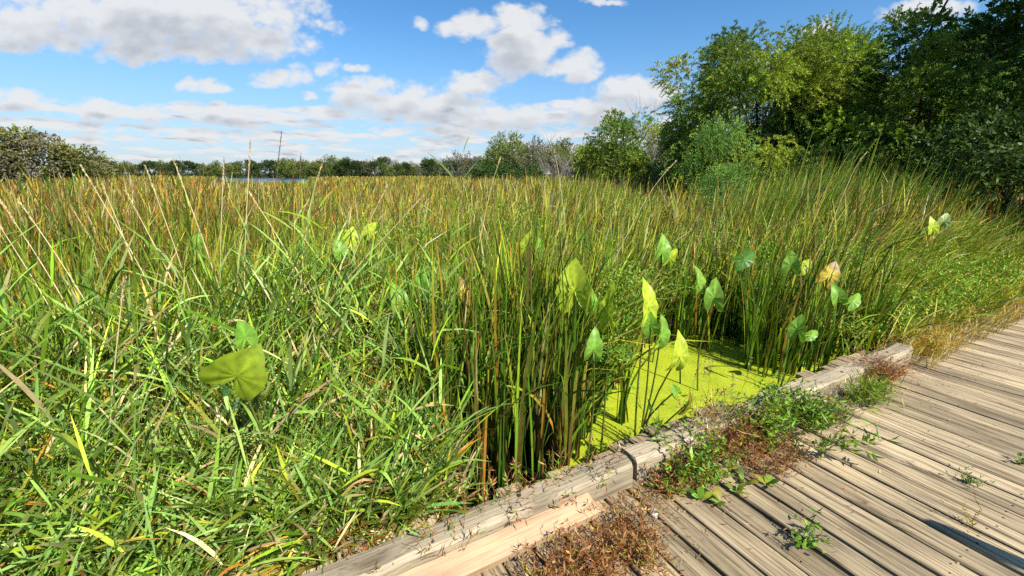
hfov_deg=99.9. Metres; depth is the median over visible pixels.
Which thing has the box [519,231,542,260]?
arrowhead plant
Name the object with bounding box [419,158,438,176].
broadleaf tree
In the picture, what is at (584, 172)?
shrub
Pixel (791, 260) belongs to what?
arrowhead plant
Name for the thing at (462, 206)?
reed stalk
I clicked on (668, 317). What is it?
cattail clump
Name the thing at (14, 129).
oak tree
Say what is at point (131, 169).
broadleaf tree
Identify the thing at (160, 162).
broadleaf tree
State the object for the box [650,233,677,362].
arrowhead plant
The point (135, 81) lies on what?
sky
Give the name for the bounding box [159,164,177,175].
broadleaf tree
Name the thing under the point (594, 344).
arrowhead plant
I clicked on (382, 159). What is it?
broadleaf tree
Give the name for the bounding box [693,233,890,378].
cattail clump
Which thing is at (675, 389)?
arrowhead plant
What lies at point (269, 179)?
lake water
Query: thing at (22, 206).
reed stalk
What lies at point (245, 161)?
broadleaf tree
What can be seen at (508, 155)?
broadleaf tree
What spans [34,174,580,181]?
ground
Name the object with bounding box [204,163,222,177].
broadleaf tree
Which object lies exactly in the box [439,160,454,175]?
broadleaf tree
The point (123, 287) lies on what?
reed stalk
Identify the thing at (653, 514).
stone
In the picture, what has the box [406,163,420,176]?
broadleaf tree
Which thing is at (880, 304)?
cattail clump
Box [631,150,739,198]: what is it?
shrub
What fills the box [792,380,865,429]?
dark weed
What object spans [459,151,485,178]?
grey tree
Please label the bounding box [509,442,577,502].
thin weed
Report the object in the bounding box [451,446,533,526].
thin weed
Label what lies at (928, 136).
shrub
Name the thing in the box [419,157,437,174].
broadleaf tree
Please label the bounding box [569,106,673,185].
willow tree
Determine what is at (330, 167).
broadleaf tree
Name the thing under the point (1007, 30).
dark tree
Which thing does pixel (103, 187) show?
reed stalk
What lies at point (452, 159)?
grey tree
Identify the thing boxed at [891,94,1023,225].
shrub
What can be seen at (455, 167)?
broadleaf tree
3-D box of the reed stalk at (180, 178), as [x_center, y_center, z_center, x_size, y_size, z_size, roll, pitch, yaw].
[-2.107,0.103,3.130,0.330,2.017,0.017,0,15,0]
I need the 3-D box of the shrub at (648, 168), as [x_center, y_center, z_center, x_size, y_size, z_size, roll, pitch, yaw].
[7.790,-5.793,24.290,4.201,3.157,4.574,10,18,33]
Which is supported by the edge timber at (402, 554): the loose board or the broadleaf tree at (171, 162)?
the loose board
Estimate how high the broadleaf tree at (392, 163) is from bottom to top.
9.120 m
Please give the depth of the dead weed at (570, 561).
1.77 m
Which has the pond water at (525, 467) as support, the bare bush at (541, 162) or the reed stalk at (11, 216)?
the reed stalk at (11, 216)
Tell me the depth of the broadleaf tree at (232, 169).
235.20 m
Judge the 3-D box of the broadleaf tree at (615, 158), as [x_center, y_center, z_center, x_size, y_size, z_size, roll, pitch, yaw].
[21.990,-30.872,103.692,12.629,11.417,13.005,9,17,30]
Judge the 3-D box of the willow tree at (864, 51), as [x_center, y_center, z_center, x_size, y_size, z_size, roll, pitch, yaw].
[12.022,-6.042,16.213,6.768,7.681,7.269,0,15,-2]
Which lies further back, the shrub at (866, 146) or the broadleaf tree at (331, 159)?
the broadleaf tree at (331, 159)
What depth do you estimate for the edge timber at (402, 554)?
1.91 m
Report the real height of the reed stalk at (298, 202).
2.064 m
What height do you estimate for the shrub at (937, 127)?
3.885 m
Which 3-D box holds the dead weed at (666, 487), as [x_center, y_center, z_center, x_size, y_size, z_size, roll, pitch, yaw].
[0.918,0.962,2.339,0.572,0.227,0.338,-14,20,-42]
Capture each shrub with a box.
[458,158,523,179]
[485,161,548,179]
[570,163,612,180]
[613,159,678,187]
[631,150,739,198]
[684,141,799,195]
[726,140,868,192]
[771,132,936,191]
[825,126,1005,189]
[846,118,1023,213]
[862,117,1023,240]
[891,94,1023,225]
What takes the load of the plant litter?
on the boardwalk
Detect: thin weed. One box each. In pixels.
[331,503,416,572]
[392,497,485,564]
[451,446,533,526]
[462,458,567,509]
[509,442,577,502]
[582,427,626,492]
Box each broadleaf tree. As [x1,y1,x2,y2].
[112,160,138,175]
[126,164,144,175]
[137,160,159,176]
[142,160,158,174]
[154,159,174,175]
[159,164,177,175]
[164,159,181,176]
[171,160,197,175]
[180,165,198,176]
[198,163,213,176]
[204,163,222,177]
[209,160,229,177]
[222,162,242,177]
[224,161,244,177]
[233,159,256,177]
[243,161,261,177]
[250,162,268,177]
[260,159,276,177]
[262,160,279,177]
[272,158,297,178]
[288,158,303,177]
[295,159,312,177]
[304,164,319,177]
[305,159,329,176]
[319,161,336,176]
[326,154,349,176]
[329,163,347,176]
[337,158,362,176]
[348,161,366,176]
[355,160,375,177]
[366,161,385,176]
[375,156,391,175]
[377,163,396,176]
[390,161,399,176]
[394,162,412,175]
[398,162,416,175]
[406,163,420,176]
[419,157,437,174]
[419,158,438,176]
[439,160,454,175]
[444,160,461,175]
[481,146,513,175]
[486,135,534,172]
[550,136,584,175]
[576,136,621,172]
[630,145,668,166]
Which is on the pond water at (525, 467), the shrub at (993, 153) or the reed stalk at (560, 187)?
the reed stalk at (560, 187)
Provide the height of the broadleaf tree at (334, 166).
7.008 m
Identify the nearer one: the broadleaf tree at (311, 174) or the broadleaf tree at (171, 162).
the broadleaf tree at (311, 174)
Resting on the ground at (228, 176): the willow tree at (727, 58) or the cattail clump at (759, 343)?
the willow tree at (727, 58)
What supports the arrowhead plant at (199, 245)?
on the pond water at (525, 467)
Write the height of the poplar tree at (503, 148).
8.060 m
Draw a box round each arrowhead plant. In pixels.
[190,232,204,252]
[198,320,272,468]
[292,240,306,262]
[333,222,375,270]
[390,264,428,357]
[458,277,470,315]
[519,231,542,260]
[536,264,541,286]
[555,258,597,338]
[584,326,602,461]
[598,282,614,451]
[634,277,670,435]
[639,384,691,437]
[645,330,688,426]
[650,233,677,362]
[679,265,705,383]
[697,277,723,390]
[721,250,755,353]
[772,250,811,357]
[777,314,817,386]
[805,261,840,350]
[813,282,860,372]
[915,216,939,273]
[925,213,950,266]
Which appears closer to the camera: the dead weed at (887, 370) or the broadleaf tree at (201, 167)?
the dead weed at (887, 370)
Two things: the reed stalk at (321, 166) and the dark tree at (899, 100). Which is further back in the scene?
the dark tree at (899, 100)
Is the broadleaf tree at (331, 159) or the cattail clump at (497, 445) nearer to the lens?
the cattail clump at (497, 445)
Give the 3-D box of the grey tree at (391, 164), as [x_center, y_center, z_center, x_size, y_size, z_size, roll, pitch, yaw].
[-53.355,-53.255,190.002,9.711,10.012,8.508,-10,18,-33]
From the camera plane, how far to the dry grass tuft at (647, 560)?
1.82 m
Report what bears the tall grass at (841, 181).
on the pond water at (525, 467)
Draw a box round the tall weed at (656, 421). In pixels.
[628,351,702,444]
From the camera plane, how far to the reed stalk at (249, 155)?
2.95 m
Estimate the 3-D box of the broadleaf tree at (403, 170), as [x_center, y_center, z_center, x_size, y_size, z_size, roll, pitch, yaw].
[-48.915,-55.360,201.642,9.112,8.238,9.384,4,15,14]
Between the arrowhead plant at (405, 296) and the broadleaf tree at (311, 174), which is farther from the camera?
the broadleaf tree at (311, 174)
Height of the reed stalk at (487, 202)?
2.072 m
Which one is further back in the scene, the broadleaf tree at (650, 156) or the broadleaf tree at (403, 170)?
the broadleaf tree at (403, 170)
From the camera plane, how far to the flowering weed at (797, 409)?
2.71 m
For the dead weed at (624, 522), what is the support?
on the boardwalk
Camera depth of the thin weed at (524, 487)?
2.05 m
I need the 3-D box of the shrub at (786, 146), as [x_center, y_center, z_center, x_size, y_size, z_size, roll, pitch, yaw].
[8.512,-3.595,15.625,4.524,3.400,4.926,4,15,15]
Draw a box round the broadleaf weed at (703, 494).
[646,463,779,505]
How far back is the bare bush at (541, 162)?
45.85 m
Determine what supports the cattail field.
on the ground at (228, 176)
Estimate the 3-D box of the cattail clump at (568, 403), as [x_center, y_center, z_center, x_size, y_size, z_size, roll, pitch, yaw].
[0.358,0.576,2.722,0.903,1.313,0.884,5,16,17]
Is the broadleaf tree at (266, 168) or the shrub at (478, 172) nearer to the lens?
the shrub at (478, 172)
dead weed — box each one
[507,517,647,575]
[587,492,668,574]
[643,432,729,500]
[672,388,776,459]
[720,416,814,479]
[845,338,921,389]
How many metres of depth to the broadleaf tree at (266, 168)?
234.37 m
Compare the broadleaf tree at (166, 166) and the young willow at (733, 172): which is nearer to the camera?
the young willow at (733, 172)
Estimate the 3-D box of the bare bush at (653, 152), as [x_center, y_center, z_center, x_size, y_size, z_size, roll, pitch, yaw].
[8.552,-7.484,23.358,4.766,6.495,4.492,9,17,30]
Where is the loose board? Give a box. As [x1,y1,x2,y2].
[397,492,601,575]
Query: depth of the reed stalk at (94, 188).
2.88 m
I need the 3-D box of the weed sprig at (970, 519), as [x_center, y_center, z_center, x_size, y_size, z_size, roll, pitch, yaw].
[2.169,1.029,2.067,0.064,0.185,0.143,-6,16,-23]
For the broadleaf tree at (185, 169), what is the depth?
229.38 m
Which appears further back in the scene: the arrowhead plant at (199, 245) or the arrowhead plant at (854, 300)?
the arrowhead plant at (199, 245)
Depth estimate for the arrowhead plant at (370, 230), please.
3.91 m
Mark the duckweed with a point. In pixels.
(727, 363)
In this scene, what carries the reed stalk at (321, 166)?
on the pond water at (525, 467)
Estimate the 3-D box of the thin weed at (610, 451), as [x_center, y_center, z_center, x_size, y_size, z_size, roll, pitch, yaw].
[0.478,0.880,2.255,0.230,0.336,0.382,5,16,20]
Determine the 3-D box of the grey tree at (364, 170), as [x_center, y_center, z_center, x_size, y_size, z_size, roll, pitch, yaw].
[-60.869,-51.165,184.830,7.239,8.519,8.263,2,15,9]
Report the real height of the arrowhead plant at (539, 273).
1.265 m
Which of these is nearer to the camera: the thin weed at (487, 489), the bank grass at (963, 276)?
the thin weed at (487, 489)
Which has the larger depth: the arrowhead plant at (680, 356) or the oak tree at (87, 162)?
the oak tree at (87, 162)
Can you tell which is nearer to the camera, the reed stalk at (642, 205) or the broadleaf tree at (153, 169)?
the reed stalk at (642, 205)
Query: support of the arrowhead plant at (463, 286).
on the pond water at (525, 467)
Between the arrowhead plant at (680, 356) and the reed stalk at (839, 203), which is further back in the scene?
the reed stalk at (839, 203)
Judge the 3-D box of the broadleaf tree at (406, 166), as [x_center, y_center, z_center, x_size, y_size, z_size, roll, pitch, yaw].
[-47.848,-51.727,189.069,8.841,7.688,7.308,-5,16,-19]
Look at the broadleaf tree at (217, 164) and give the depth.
240.19 m
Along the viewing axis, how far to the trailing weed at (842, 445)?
2.43 m
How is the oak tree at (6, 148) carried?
on the ground at (228, 176)
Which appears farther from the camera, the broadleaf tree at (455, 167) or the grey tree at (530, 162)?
the broadleaf tree at (455, 167)
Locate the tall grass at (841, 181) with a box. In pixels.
[540,123,1016,241]
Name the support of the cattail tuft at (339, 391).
on the pond water at (525, 467)
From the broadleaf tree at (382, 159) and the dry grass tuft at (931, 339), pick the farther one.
the broadleaf tree at (382, 159)
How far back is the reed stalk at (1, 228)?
2.46 m
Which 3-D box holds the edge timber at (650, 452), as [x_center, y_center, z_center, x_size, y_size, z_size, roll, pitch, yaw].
[2.088,0.774,3.131,3.284,0.147,0.167,-8,17,-27]
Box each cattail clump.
[339,207,645,502]
[499,286,634,472]
[614,328,675,425]
[653,215,803,350]
[657,246,703,340]
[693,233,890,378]
[785,298,827,375]
[814,227,923,356]
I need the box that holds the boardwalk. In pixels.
[298,295,1023,575]
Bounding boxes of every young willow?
[676,112,763,209]
[684,160,755,209]
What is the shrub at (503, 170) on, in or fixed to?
on the ground at (228, 176)
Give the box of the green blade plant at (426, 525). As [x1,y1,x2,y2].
[399,512,458,542]
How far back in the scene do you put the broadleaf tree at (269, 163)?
226.53 m
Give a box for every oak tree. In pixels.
[0,123,52,185]
[0,126,20,182]
[0,131,91,182]
[42,144,115,181]
[67,156,126,179]
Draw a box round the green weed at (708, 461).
[651,408,754,489]
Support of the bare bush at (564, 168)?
on the ground at (228, 176)
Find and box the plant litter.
[346,327,1023,575]
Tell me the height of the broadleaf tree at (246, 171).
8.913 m
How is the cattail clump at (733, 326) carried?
on the pond water at (525, 467)
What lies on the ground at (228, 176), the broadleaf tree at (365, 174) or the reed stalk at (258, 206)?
the broadleaf tree at (365, 174)
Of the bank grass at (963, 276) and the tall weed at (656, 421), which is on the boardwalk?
the tall weed at (656, 421)
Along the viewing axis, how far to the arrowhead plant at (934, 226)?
5.78 m
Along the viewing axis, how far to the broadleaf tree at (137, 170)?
236.17 m
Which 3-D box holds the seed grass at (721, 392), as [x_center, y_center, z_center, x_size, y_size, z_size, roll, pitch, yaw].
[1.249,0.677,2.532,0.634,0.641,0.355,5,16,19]
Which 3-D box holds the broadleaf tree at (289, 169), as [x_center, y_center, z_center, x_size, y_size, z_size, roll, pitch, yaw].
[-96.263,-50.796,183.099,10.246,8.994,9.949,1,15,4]
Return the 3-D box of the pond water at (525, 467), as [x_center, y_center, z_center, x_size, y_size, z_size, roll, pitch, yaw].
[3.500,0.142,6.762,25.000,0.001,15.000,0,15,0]
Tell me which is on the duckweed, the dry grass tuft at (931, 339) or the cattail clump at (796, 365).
the cattail clump at (796, 365)
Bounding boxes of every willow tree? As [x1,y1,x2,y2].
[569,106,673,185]
[647,19,875,198]
[680,20,892,175]
[725,23,899,146]
[748,9,956,185]
[817,2,1023,187]
[873,24,1023,134]
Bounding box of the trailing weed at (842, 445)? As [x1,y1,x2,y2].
[809,396,902,461]
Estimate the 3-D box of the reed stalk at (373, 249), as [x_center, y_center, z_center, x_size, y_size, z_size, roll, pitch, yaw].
[-1.353,0.246,3.065,1.554,1.778,0.019,0,15,0]
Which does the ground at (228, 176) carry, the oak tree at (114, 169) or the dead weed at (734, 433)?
the oak tree at (114, 169)
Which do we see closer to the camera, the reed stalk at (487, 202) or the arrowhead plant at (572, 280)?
the arrowhead plant at (572, 280)
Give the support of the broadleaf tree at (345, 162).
on the ground at (228, 176)
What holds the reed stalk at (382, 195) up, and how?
on the pond water at (525, 467)
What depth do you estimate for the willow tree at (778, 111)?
15.66 m
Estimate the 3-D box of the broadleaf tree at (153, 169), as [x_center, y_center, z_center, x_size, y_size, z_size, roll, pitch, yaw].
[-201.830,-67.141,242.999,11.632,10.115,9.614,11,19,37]
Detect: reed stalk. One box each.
[0,199,123,402]
[0,224,111,417]
[18,201,114,348]
[80,164,165,316]
[101,183,155,322]
[108,276,126,454]
[123,189,187,312]
[144,165,200,324]
[172,158,230,322]
[220,158,224,278]
[243,140,250,319]
[249,192,346,361]
[266,131,281,297]
[271,195,424,380]
[294,161,323,360]
[296,156,300,280]
[326,187,386,325]
[460,157,464,265]
[475,156,500,262]
[553,149,566,236]
[612,160,676,263]
[811,152,866,274]
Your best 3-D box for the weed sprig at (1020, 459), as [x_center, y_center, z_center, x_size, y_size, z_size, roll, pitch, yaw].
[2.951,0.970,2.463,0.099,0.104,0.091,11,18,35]
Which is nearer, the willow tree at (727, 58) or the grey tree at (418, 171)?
the willow tree at (727, 58)
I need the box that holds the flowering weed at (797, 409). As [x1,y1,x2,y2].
[715,370,862,450]
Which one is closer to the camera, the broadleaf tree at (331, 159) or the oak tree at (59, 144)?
the oak tree at (59, 144)
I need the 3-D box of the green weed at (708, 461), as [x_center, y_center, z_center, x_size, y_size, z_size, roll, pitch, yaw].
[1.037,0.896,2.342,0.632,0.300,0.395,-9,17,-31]
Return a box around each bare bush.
[534,147,574,179]
[539,128,618,183]
[629,89,697,170]
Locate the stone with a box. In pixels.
[649,508,657,517]
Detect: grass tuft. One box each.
[607,522,676,575]
[833,364,919,411]
[903,322,980,359]
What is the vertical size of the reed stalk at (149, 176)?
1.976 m
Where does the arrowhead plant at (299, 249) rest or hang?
on the pond water at (525, 467)
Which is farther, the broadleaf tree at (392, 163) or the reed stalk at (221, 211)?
the broadleaf tree at (392, 163)
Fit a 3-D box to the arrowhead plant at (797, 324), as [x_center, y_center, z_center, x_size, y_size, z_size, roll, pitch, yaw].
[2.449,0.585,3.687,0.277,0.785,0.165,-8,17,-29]
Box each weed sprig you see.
[788,505,833,553]
[950,485,981,526]
[958,466,994,486]
[1014,451,1023,465]
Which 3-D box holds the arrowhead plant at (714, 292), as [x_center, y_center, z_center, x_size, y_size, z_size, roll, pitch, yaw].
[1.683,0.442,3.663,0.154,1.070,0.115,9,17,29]
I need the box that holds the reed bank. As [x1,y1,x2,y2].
[0,134,526,575]
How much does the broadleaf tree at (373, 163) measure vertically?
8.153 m
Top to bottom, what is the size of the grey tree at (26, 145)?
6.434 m
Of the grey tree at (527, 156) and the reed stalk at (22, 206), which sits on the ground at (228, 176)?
the grey tree at (527, 156)
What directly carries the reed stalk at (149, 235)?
on the pond water at (525, 467)
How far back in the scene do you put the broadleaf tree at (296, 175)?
202.79 m
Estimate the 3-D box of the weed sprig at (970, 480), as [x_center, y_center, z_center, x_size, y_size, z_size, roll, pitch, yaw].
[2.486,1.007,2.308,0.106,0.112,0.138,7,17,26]
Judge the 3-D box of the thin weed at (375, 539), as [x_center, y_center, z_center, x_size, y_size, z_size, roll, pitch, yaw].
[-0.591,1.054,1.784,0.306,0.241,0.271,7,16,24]
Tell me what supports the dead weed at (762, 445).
on the boardwalk
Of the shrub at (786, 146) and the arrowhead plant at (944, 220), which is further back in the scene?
the shrub at (786, 146)
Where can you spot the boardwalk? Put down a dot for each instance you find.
(894, 525)
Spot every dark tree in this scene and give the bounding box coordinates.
[873,0,1023,191]
[874,75,942,127]
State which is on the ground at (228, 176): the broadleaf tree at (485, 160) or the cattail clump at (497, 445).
the broadleaf tree at (485, 160)
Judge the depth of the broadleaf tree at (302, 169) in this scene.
193.78 m
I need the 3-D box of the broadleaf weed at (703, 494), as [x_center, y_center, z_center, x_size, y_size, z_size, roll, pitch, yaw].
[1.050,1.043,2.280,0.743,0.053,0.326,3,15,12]
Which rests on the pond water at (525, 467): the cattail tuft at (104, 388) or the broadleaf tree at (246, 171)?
the cattail tuft at (104, 388)
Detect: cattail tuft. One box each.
[0,335,208,479]
[139,310,255,435]
[266,347,396,438]
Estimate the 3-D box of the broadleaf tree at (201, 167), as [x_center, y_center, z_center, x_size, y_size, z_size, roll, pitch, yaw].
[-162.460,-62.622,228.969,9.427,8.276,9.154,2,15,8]
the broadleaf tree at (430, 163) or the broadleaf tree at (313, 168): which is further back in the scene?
the broadleaf tree at (313, 168)
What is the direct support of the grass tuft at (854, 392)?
on the boardwalk
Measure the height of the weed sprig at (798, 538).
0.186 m
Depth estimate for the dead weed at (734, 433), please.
2.59 m
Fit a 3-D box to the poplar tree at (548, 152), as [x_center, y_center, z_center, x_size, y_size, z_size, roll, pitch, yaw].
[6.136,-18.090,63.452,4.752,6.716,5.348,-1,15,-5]
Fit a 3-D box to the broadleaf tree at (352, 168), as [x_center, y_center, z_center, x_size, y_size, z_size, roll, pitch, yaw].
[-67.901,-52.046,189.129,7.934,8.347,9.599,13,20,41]
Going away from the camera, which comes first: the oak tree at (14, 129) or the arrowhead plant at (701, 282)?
the arrowhead plant at (701, 282)
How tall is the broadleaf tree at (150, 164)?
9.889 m
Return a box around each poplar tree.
[484,130,531,168]
[539,141,568,177]
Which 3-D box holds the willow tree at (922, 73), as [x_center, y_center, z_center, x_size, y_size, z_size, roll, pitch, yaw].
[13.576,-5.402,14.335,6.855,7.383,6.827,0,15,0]
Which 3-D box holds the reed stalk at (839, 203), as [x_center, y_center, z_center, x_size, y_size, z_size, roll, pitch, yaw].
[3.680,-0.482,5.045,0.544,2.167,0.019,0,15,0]
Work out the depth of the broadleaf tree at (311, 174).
186.65 m
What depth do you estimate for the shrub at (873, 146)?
13.17 m
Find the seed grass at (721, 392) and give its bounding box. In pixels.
[666,357,783,445]
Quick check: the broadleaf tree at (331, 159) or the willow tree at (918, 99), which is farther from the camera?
the broadleaf tree at (331, 159)
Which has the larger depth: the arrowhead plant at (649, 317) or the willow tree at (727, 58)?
the willow tree at (727, 58)
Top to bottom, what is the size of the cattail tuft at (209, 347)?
1.140 m
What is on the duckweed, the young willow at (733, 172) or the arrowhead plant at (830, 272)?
the arrowhead plant at (830, 272)
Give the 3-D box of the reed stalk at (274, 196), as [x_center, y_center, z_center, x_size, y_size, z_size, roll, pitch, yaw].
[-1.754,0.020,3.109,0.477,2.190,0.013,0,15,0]
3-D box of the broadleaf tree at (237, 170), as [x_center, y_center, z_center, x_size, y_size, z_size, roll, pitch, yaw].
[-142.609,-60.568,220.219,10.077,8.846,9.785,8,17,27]
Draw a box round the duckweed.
[569,334,842,468]
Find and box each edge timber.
[300,452,632,575]
[621,343,912,480]
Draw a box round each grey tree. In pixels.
[0,125,66,183]
[362,161,378,175]
[383,156,401,175]
[415,164,422,175]
[438,149,470,178]
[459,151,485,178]
[513,135,549,178]
[527,136,559,175]
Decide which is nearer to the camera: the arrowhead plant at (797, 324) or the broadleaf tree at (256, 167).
the arrowhead plant at (797, 324)
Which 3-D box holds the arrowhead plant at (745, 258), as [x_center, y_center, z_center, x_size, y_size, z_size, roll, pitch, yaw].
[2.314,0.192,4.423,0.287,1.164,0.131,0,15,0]
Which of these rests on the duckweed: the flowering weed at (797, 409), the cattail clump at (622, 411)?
the cattail clump at (622, 411)
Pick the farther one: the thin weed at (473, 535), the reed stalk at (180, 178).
the reed stalk at (180, 178)
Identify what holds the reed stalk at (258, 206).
on the pond water at (525, 467)
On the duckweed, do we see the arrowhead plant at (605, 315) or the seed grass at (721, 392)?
the arrowhead plant at (605, 315)
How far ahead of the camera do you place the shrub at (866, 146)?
12.82 m
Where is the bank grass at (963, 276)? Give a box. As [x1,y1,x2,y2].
[610,193,1023,368]
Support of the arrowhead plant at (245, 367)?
on the pond water at (525, 467)
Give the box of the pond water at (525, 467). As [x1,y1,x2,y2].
[292,251,1023,569]
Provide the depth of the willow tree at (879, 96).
17.69 m
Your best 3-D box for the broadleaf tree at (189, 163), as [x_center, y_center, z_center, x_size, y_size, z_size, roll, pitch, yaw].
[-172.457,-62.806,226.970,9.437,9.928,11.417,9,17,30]
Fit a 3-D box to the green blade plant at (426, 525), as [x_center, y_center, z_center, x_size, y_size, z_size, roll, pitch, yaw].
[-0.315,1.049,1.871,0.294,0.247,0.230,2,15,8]
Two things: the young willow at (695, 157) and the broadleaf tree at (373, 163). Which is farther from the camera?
the broadleaf tree at (373, 163)
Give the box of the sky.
[0,0,1021,173]
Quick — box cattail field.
[0,152,1023,482]
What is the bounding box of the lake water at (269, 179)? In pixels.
[220,178,307,183]
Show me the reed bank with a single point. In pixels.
(199, 497)
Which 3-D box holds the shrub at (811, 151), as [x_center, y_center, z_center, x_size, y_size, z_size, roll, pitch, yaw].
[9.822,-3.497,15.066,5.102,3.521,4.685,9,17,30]

